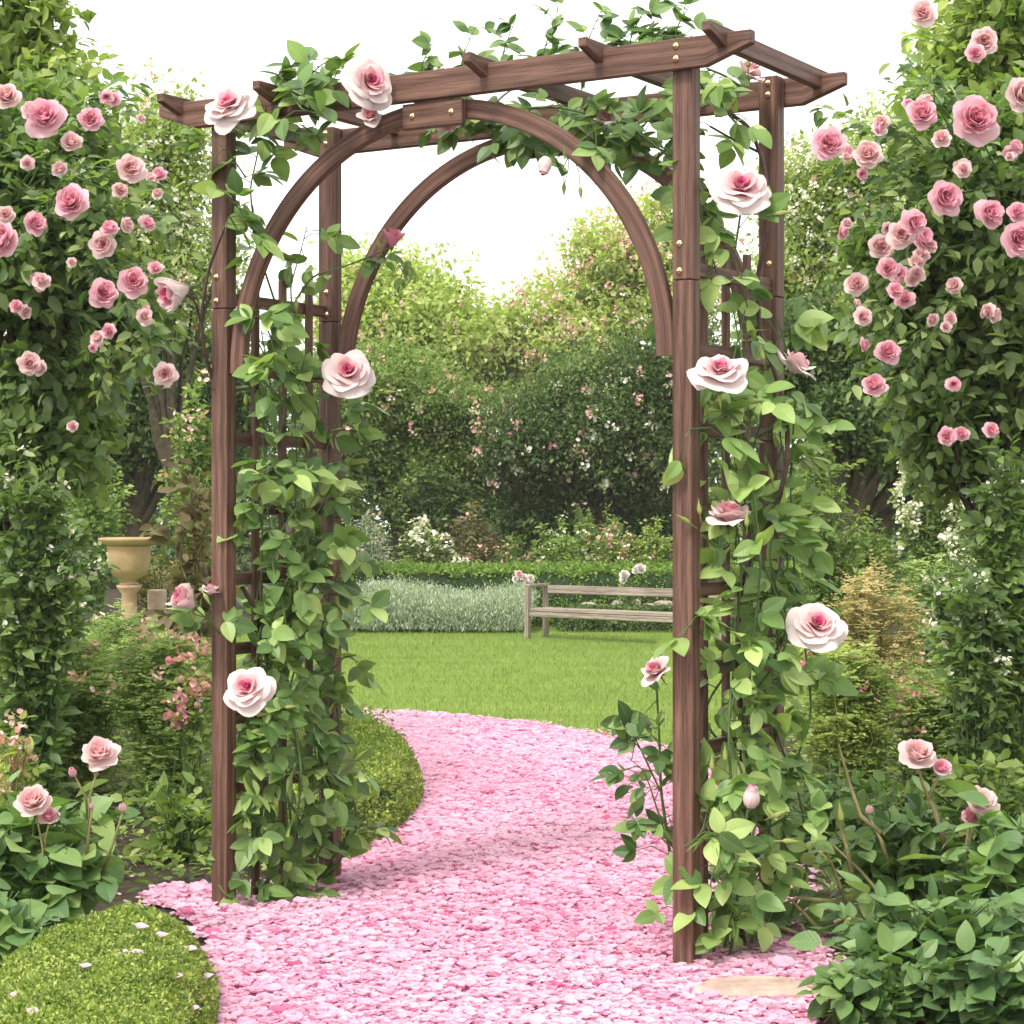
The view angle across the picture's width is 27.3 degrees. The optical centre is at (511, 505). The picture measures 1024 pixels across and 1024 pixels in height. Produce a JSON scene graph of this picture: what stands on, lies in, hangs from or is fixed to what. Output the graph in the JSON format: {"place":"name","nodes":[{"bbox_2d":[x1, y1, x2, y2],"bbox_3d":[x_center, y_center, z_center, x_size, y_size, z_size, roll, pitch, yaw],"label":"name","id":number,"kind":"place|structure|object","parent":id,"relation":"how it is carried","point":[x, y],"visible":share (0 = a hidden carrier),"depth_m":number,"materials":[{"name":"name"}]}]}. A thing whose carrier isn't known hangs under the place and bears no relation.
{"place":"outdoors","nodes":[
{"label":"outdoors","id":0,"kind":"place"},
{"bbox_2d":[260,546,314,586],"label":"border shrub","id":1,"kind":"object","parent":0,"point":[288,563],"depth_m":23.98,"materials":[{"name":"green plant"}]},
{"bbox_2d":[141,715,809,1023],"bbox_3d":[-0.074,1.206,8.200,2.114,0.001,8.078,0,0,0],"label":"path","id":2,"kind":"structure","parent":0,"point":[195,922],"depth_m":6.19,"materials":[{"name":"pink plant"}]},
{"bbox_2d":[117,707,868,1023],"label":"rose petals","id":3,"kind":"object","parent":2,"relation":"on","point":[350,937],"visible":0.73,"depth_m":6.01,"materials":[{"name":"pink plant"}]},
{"bbox_2d":[691,976,813,1001],"bbox_3d":[0.614,1.195,5.180,0.357,0.038,0.189,0,0,0],"label":"stepping stone","id":4,"kind":"object","parent":3,"relation":"on","point":[761,986],"visible":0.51,"depth_m":5.15,"materials":[{"name":"stone"}]},
{"bbox_2d":[0,0,953,533],"label":"sky","id":5,"kind":"structure","parent":0,"point":[508,216],"materials":[{"name":"white"}]},
{"bbox_2d":[79,619,924,746],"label":"lawn","id":6,"kind":"structure","parent":0,"point":[578,676],"depth_m":14.61,"materials":[{"name":"green plant"}]},
{"bbox_2d":[59,462,144,625],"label":"round shrub","id":7,"kind":"object","parent":6,"relation":"on","point":[93,518],"visible":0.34,"depth_m":20.94,"materials":[{"name":"green plant"}]},
{"bbox_2d":[108,585,141,633],"bbox_3d":[-3.586,0.981,19.712,0.400,0.467,0.400,0,0,0],"label":"pedestal","id":8,"kind":"object","parent":6,"relation":"on","point":[130,595],"visible":0.52,"depth_m":19.64,"materials":[{"name":"stone"}]},
{"bbox_2d":[98,537,155,584],"bbox_3d":[-3.586,0.524,19.712,0.570,0.445,0.570,0,0,0],"label":"garden urn","id":9,"kind":"object","parent":8,"relation":"on","point":[130,557],"visible":0.91,"depth_m":19.55,"materials":[{"name":"stone"}]},
{"bbox_2d":[80,593,170,675],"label":"feathery shrub","id":10,"kind":"object","parent":6,"relation":"on","point":[124,636],"visible":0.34,"depth_m":12.98,"materials":[{"name":"green plant"}]},
{"bbox_2d":[110,552,178,617],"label":"round shrub","id":11,"kind":"object","parent":6,"relation":"on","point":[147,586],"visible":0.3,"depth_m":21.46,"materials":[{"name":"green plant"}]},
{"bbox_2d":[147,589,166,627],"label":"stone plinth","id":12,"kind":"structure","parent":6,"relation":"on","point":[156,598],"depth_m":20.23,"materials":[{"name":"beige stone"}]},
{"bbox_2d":[101,57,254,636],"bbox_3d":[-3.335,-1.423,18.897,2.325,5.323,2.088,0,0,-35],"label":"broadleaf tree","id":13,"kind":"object","parent":6,"relation":"on","point":[160,136],"visible":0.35,"depth_m":18.82,"materials":[{"name":"green plant"}]},
{"bbox_2d":[313,570,539,631],"bbox_3d":[-0.883,0.908,20.138,2.424,0.565,1.193,0,0,0],"label":"lavender border","id":14,"kind":"object","parent":6,"relation":"on","point":[420,607],"visible":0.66,"depth_m":19.80,"materials":[{"name":"green plant"}]},
{"bbox_2d":[512,570,539,606],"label":"rose bush","id":15,"kind":"object","parent":6,"relation":"on","point":[519,574],"visible":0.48,"depth_m":19.98,"materials":[{"name":"white plant"}]},
{"bbox_2d":[581,602,596,604],"bbox_3d":[0.754,1.082,20.616,0.182,0.265,0.227,0,0,-25],"label":"stone","id":16,"kind":"object","parent":6,"relation":"on","point":[592,603],"visible":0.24,"depth_m":20.56,"materials":[{"name":"beige stone"}]},
{"bbox_2d":[614,563,645,605],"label":"rose bush","id":17,"kind":"object","parent":6,"relation":"on","point":[624,575],"visible":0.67,"depth_m":20.20,"materials":[{"name":"white plant"}]},
{"bbox_2d":[524,583,741,645],"bbox_3d":[1.032,0.964,18.440,2.160,0.501,0.305,0,0,40],"label":"garden bench","id":18,"kind":"object","parent":6,"relation":"on","point":[545,611],"visible":0.58,"depth_m":18.69,"materials":[{"name":"brown wood"}]},
{"bbox_2d":[556,603,758,632],"bbox_3d":[1.528,1.085,20.203,2.224,0.323,0.732,0,0,0],"label":"box edging","id":19,"kind":"object","parent":6,"relation":"on","point":[573,625],"visible":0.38,"depth_m":19.93,"materials":[{"name":"green plant"}]},
{"bbox_2d":[800,512,916,663],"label":"round shrub","id":20,"kind":"object","parent":6,"relation":"on","point":[879,547],"visible":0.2,"depth_m":14.97,"materials":[{"name":"green plant"}]},
{"bbox_2d":[799,550,936,715],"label":"golden shrub","id":21,"kind":"object","parent":6,"relation":"on","point":[861,620],"visible":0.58,"depth_m":11.94,"materials":[{"name":"yellow plant"}]},
{"bbox_2d":[58,534,962,1023],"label":"ground","id":22,"kind":"structure","parent":0,"point":[124,842],"depth_m":7.10,"materials":[{"name":"soil"}]},
{"bbox_2d":[0,668,8,799],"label":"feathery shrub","id":23,"kind":"object","parent":22,"relation":"on","point":[4,674],"visible":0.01,"depth_m":8.25,"materials":[{"name":"green plant"}]},
{"bbox_2d":[0,708,51,831],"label":"cluster flower shrub","id":24,"kind":"object","parent":22,"relation":"on","point":[19,761],"visible":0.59,"depth_m":6.58,"materials":[{"name":"green plant"}]},
{"bbox_2d":[0,878,86,967],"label":"rose bush","id":25,"kind":"object","parent":22,"relation":"on","point":[22,921],"visible":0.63,"depth_m":5.18,"materials":[{"name":"green plant"}]},
{"bbox_2d":[0,440,113,807],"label":"leafy shrub","id":26,"kind":"object","parent":22,"relation":"on","point":[38,597],"visible":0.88,"depth_m":7.66,"materials":[{"name":"green plant"}]},
{"bbox_2d":[0,0,126,682],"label":"garden tree","id":27,"kind":"object","parent":22,"relation":"on","point":[31,37],"visible":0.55,"depth_m":9.08,"materials":[{"name":"green plant"}]},
{"bbox_2d":[0,736,159,929],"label":"rose bush","id":28,"kind":"object","parent":22,"relation":"on","point":[40,849],"visible":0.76,"depth_m":5.68,"materials":[{"name":"green plant"}]},
{"bbox_2d":[42,507,119,684],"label":"white flowering shrub","id":29,"kind":"object","parent":22,"relation":"on","point":[93,562],"visible":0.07,"depth_m":10.51,"materials":[{"name":"green plant"}]},
{"bbox_2d":[50,632,140,794],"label":"feathery shrub","id":30,"kind":"object","parent":22,"relation":"on","point":[87,725],"visible":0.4,"depth_m":8.82,"materials":[{"name":"green plant"}]},
{"bbox_2d":[0,47,208,738],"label":"rose tree","id":31,"kind":"object","parent":22,"relation":"on","point":[79,302],"visible":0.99,"depth_m":7.93,"materials":[{"name":"green plant"}]},
{"bbox_2d":[0,899,221,1023],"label":"box mound","id":32,"kind":"object","parent":22,"relation":"on","point":[49,977],"visible":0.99,"depth_m":4.72,"materials":[{"name":"green plant"}]},
{"bbox_2d":[26,1007,38,1012],"bbox_3d":[-0.979,1.033,4.298,0.026,0.008,0.022,7,19,28],"label":"rose petal","id":33,"kind":"object","parent":32,"relation":"on","point":[36,1009],"visible":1,"depth_m":4.30,"materials":[{"name":"pink plant"}]},
{"bbox_2d":[79,962,91,967],"bbox_3d":[-0.949,1.025,4.684,0.028,0.008,0.024,2,5,18],"label":"rose petal","id":34,"kind":"object","parent":32,"relation":"on","point":[86,964],"visible":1,"depth_m":4.69,"materials":[{"name":"pink plant"}]},
{"bbox_2d":[128,949,145,954],"bbox_3d":[-0.862,1.029,4.831,0.041,0.011,0.034,0,9,-3],"label":"rose petal","id":35,"kind":"object","parent":32,"relation":"on","point":[138,950],"visible":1,"depth_m":4.84,"materials":[{"name":"pink plant"}]},
{"bbox_2d":[134,922,148,928],"bbox_3d":[-0.904,1.025,5.127,0.037,0.010,0.031,8,6,-5],"label":"rose petal","id":36,"kind":"object","parent":32,"relation":"on","point":[140,925],"visible":1,"depth_m":5.13,"materials":[{"name":"pink plant"}]},
{"bbox_2d":[156,931,168,936],"bbox_3d":[-0.839,1.029,5.044,0.033,0.009,0.028,4,4,-31],"label":"rose petal","id":37,"kind":"object","parent":32,"relation":"on","point":[160,933],"visible":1,"depth_m":5.05,"materials":[{"name":"pink plant"}]},
{"bbox_2d":[184,926,196,932],"bbox_3d":[-0.816,1.075,5.312,0.044,0.012,0.037,-16,22,-30],"label":"rose petal","id":38,"kind":"object","parent":32,"relation":"on","point":[192,928],"visible":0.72,"depth_m":5.32,"materials":[{"name":"pink plant"}]},
{"bbox_2d":[184,945,196,950],"bbox_3d":[-0.776,1.069,5.074,0.037,0.010,0.031,5,5,22],"label":"rose petal","id":39,"kind":"object","parent":32,"relation":"on","point":[192,947],"visible":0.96,"depth_m":5.08,"materials":[{"name":"pink plant"}]},
{"bbox_2d":[202,973,213,978],"bbox_3d":[-0.722,1.115,4.986,0.032,0.009,0.026,-10,10,-16],"label":"rose petal","id":40,"kind":"object","parent":32,"relation":"on","point":[207,975],"visible":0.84,"depth_m":4.99,"materials":[{"name":"pink plant"}]},
{"bbox_2d":[4,296,289,616],"bbox_3d":[-4.448,-0.658,22.857,4.299,3.799,2.702,0,0,0],"label":"broadleaf tree","id":41,"kind":"object","parent":22,"relation":"on","point":[138,475],"visible":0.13,"depth_m":22.79,"materials":[{"name":"green plant"}]},
{"bbox_2d":[85,620,211,801],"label":"feathery shrub","id":42,"kind":"object","parent":22,"relation":"on","point":[157,753],"visible":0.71,"depth_m":8.54,"materials":[{"name":"green plant"}]},
{"bbox_2d":[110,771,242,863],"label":"leafy shrub","id":43,"kind":"object","parent":22,"relation":"on","point":[176,829],"visible":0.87,"depth_m":7.16,"materials":[{"name":"green plant"}]},
{"bbox_2d":[156,368,211,671],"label":"leafy shrub","id":44,"kind":"object","parent":22,"relation":"on","point":[192,448],"visible":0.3,"depth_m":14.94,"materials":[{"name":"green plant"}]},
{"bbox_2d":[160,633,211,817],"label":"flowering shrub","id":45,"kind":"object","parent":22,"relation":"on","point":[179,699],"visible":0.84,"depth_m":7.98,"materials":[{"name":"green plant"}]},
{"bbox_2d":[139,458,246,761],"bbox_3d":[-1.491,0.504,10.009,0.466,1.459,0.426,0,0,25],"label":"bronze shrub","id":46,"kind":"object","parent":22,"relation":"on","point":[191,513],"visible":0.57,"depth_m":9.99,"materials":[{"name":"green plant"}]},
{"bbox_2d":[265,448,384,547],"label":"evergreen shrub","id":47,"kind":"object","parent":22,"relation":"on","point":[356,500],"visible":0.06,"depth_m":25.94,"materials":[{"name":"green plant"}]},
{"bbox_2d":[268,713,424,863],"bbox_3d":[-0.689,1.099,8.613,0.788,0.270,3.338,0,0,0],"label":"box hedge","id":48,"kind":"object","parent":22,"relation":"on","point":[391,766],"visible":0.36,"depth_m":8.18,"materials":[{"name":"green plant"}]},
{"bbox_2d":[342,510,397,562],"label":"border shrub","id":49,"kind":"object","parent":22,"relation":"on","point":[367,547],"visible":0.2,"depth_m":23.58,"materials":[{"name":"green plant"}]},
{"bbox_2d":[293,232,528,391],"bbox_3d":[-1.705,-1.671,35.141,3.978,5.850,3.351,0,0,0],"label":"broadleaf tree","id":50,"kind":"object","parent":22,"relation":"on","point":[440,306],"visible":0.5,"depth_m":34.50,"materials":[{"name":"green plant"}]},
{"bbox_2d":[276,312,547,562],"bbox_3d":[-1.250,-0.647,27.034,3.648,3.727,2.743,0,0,0],"label":"broadleaf tree","id":51,"kind":"object","parent":22,"relation":"on","point":[423,422],"visible":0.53,"depth_m":26.44,"materials":[{"name":"green plant"}]},
{"bbox_2d":[380,514,469,562],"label":"border shrub","id":52,"kind":"object","parent":22,"relation":"on","point":[423,552],"visible":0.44,"depth_m":23.74,"materials":[{"name":"white plant"}]},
{"bbox_2d":[370,459,505,562],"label":"evergreen shrub","id":53,"kind":"object","parent":22,"relation":"on","point":[446,511],"visible":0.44,"depth_m":25.90,"materials":[{"name":"green plant"}]},
{"bbox_2d":[441,499,509,562],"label":"border shrub","id":54,"kind":"object","parent":22,"relation":"on","point":[473,550],"visible":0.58,"depth_m":24.58,"materials":[{"name":"green plant"}]},
{"bbox_2d":[16,273,973,589],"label":"woodland","id":55,"kind":"object","parent":22,"relation":"on","point":[242,553],"visible":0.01,"depth_m":31.44,"materials":[{"name":"green plant"}]},
{"bbox_2d":[157,20,847,963],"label":"garden arch","id":56,"kind":"structure","parent":22,"relation":"on","point":[433,98],"depth_m":5.91,"materials":[{"name":"brown wood"}]},
{"bbox_2d":[154,40,415,910],"bbox_3d":[-0.670,0.005,6.293,0.760,2.707,1.052,0,0,0],"label":"climbing rose","id":57,"kind":"object","parent":56,"relation":"attached to","point":[276,640],"visible":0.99,"depth_m":6.33,"materials":[{"name":"green plant"}]},
{"bbox_2d":[403,0,724,241],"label":"rambling rose","id":58,"kind":"object","parent":56,"relation":"attached to","point":[627,134],"visible":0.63,"depth_m":5.91,"materials":[{"name":"green plant"}]},
{"bbox_2d":[589,59,864,954],"bbox_3d":[0.639,0.007,5.662,0.716,2.496,0.615,0,0,-23],"label":"climbing rose","id":59,"kind":"object","parent":56,"relation":"attached to","point":[761,790],"visible":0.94,"depth_m":5.62,"materials":[{"name":"green plant"}]},
{"bbox_2d":[494,532,544,562],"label":"border shrub","id":60,"kind":"object","parent":22,"relation":"on","point":[519,558],"visible":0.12,"depth_m":23.59,"materials":[{"name":"green plant"}]},
{"bbox_2d":[57,693,1023,962],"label":"ground cover","id":61,"kind":"object","parent":22,"relation":"on","point":[143,857],"visible":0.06,"depth_m":7.90,"materials":[{"name":"green plant"}]},
{"bbox_2d":[484,472,598,562],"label":"evergreen shrub","id":62,"kind":"object","parent":22,"relation":"on","point":[524,522],"visible":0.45,"depth_m":25.88,"materials":[{"name":"green plant"}]},
{"bbox_2d":[287,559,811,626],"bbox_3d":[0.551,0.899,21.828,5.817,0.706,2.371,0,0,0],"label":"clipped hedge","id":63,"kind":"object","parent":22,"relation":"on","point":[465,574],"visible":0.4,"depth_m":20.86,"materials":[{"name":"green plant"}]},
{"bbox_2d":[528,510,594,562],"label":"border shrub","id":64,"kind":"object","parent":22,"relation":"on","point":[560,553],"visible":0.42,"depth_m":23.97,"materials":[{"name":"green plant"}]},
{"bbox_2d":[567,506,604,562],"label":"border shrub","id":65,"kind":"object","parent":22,"relation":"on","point":[588,525],"visible":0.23,"depth_m":24.53,"materials":[{"name":"green plant"}]},
{"bbox_2d":[470,168,739,522],"bbox_3d":[1.265,-2.328,35.813,5.595,7.186,2.935,0,0,0],"label":"broadleaf tree","id":66,"kind":"object","parent":22,"relation":"on","point":[609,253],"visible":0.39,"depth_m":35.38,"materials":[{"name":"green plant"}]},
{"bbox_2d":[454,286,755,556],"bbox_3d":[1.223,-0.810,25.994,3.843,4.128,2.670,0,0,0],"label":"broadleaf tree","id":67,"kind":"object","parent":22,"relation":"on","point":[606,425],"visible":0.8,"depth_m":25.52,"materials":[{"name":"green plant"}]},
{"bbox_2d":[583,504,631,562],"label":"border shrub","id":68,"kind":"object","parent":22,"relation":"on","point":[612,534],"visible":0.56,"depth_m":24.12,"materials":[{"name":"green plant"}]},
{"bbox_2d":[608,516,672,563],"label":"border shrub","id":69,"kind":"object","parent":22,"relation":"on","point":[652,554],"visible":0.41,"depth_m":23.96,"materials":[{"name":"green plant"}]},
{"bbox_2d":[589,474,714,562],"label":"evergreen shrub","id":70,"kind":"object","parent":22,"relation":"on","point":[658,507],"visible":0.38,"depth_m":25.82,"materials":[{"name":"green plant"}]},
{"bbox_2d":[708,523,742,562],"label":"border shrub","id":71,"kind":"object","parent":22,"relation":"on","point":[732,557],"visible":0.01,"depth_m":23.94,"materials":[{"name":"green plant"}]},
{"bbox_2d":[708,443,806,562],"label":"evergreen shrub","id":72,"kind":"object","parent":22,"relation":"on","point":[787,499],"visible":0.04,"depth_m":25.93,"materials":[{"name":"green plant"}]},
{"bbox_2d":[711,87,927,607],"bbox_3d":[3.138,-1.413,20.022,2.473,5.278,2.102,0,0,0],"label":"broadleaf tree","id":73,"kind":"object","parent":22,"relation":"on","point":[815,187],"visible":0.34,"depth_m":19.66,"materials":[{"name":"green plant"}]},
{"bbox_2d":[785,428,872,695],"bbox_3d":[1.866,0.391,12.517,0.563,1.768,0.493,0,0,0],"label":"leafy shrub","id":74,"kind":"object","parent":22,"relation":"on","point":[832,541],"visible":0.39,"depth_m":12.47,"materials":[{"name":"green plant"}]},
{"bbox_2d":[784,627,925,812],"bbox_3d":[1.307,0.839,8.230,0.610,0.774,0.520,0,0,0],"label":"feathery shrub","id":75,"kind":"object","parent":22,"relation":"on","point":[855,720],"visible":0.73,"depth_m":8.15,"materials":[{"name":"green plant"}]},
{"bbox_2d":[751,271,972,652],"bbox_3d":[3.224,-0.336,17.191,3.177,3.199,1.812,0,0,-31],"label":"broadleaf tree","id":76,"kind":"object","parent":22,"relation":"on","point":[831,371],"visible":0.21,"depth_m":16.71,"materials":[{"name":"green plant"}]},
{"bbox_2d":[786,756,938,865],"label":"leafy shrub","id":77,"kind":"object","parent":22,"relation":"on","point":[834,789],"visible":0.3,"depth_m":7.17,"materials":[{"name":"green plant"}]},
{"bbox_2d":[797,922,966,1023],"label":"leafy shrub","id":78,"kind":"object","parent":22,"relation":"on","point":[863,991],"visible":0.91,"depth_m":4.81,"materials":[{"name":"green plant"}]},
{"bbox_2d":[765,739,1007,936],"bbox_3d":[1.080,0.927,5.753,0.810,0.592,0.666,0,0,-32],"label":"rose bush","id":79,"kind":"object","parent":22,"relation":"on","point":[893,832],"visible":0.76,"depth_m":5.81,"materials":[{"name":"green plant"}]},
{"bbox_2d":[788,870,1023,1011],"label":"leafy shrub","id":80,"kind":"object","parent":22,"relation":"on","point":[937,917],"visible":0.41,"depth_m":5.07,"materials":[{"name":"green plant"}]},
{"bbox_2d":[803,0,1023,651],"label":"rose tree","id":81,"kind":"object","parent":22,"relation":"on","point":[933,286],"visible":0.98,"depth_m":7.94,"materials":[{"name":"green plant"}]},
{"bbox_2d":[873,651,969,808],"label":"feathery shrub","id":82,"kind":"object","parent":22,"relation":"on","point":[930,726],"visible":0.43,"depth_m":8.32,"materials":[{"name":"green plant"}]},
{"bbox_2d":[878,550,978,687],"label":"meadow shrub","id":83,"kind":"object","parent":22,"relation":"on","point":[927,654],"visible":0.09,"depth_m":12.99,"materials":[{"name":"green plant"}]},
{"bbox_2d":[887,461,972,659],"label":"white flowering shrub","id":84,"kind":"object","parent":22,"relation":"on","point":[937,526],"visible":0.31,"depth_m":14.93,"materials":[{"name":"green plant"}]},
{"bbox_2d":[903,512,978,696],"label":"white flowering shrub","id":85,"kind":"object","parent":22,"relation":"on","point":[946,574],"visible":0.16,"depth_m":10.00,"materials":[{"name":"green plant"}]},
{"bbox_2d":[862,0,1023,194],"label":"garden tree","id":86,"kind":"object","parent":22,"relation":"on","point":[965,19],"visible":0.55,"depth_m":9.02,"materials":[{"name":"green plant"}]},
{"bbox_2d":[894,920,1023,1023],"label":"leafy shrub","id":87,"kind":"object","parent":22,"relation":"on","point":[991,982],"visible":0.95,"depth_m":4.79,"materials":[{"name":"green plant"}]},
{"bbox_2d":[896,780,1023,922],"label":"leafy shrub","id":88,"kind":"object","parent":22,"relation":"on","point":[988,855],"visible":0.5,"depth_m":5.55,"materials":[{"name":"green plant"}]},
{"bbox_2d":[904,748,1023,842],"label":"leafy shrub","id":89,"kind":"object","parent":22,"relation":"on","point":[1006,794],"visible":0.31,"depth_m":6.96,"materials":[{"name":"green plant"}]},
{"bbox_2d":[922,567,1022,837],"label":"leafy shrub","id":90,"kind":"object","parent":22,"relation":"on","point":[976,687],"visible":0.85,"depth_m":7.55,"materials":[{"name":"green plant"}]},
{"bbox_2d":[946,434,1023,828],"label":"leafy shrub","id":91,"kind":"object","parent":22,"relation":"on","point":[999,557],"visible":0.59,"depth_m":7.67,"materials":[{"name":"green plant"}]},
{"bbox_2d":[611,600,621,605],"bbox_3d":[1.046,1.074,20.634,0.182,0.281,0.153,0,0,44],"label":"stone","id":92,"kind":"object","parent":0,"point":[613,603],"visible":0.18,"depth_m":20.59,"materials":[{"name":"beige stone"}]},
{"bbox_2d":[653,600,672,605],"bbox_3d":[1.486,1.075,20.630,0.242,0.279,0.182,0,0,10],"label":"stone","id":93,"kind":"object","parent":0,"point":[664,602],"visible":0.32,"depth_m":20.57,"materials":[{"name":"beige stone"}]}
]}

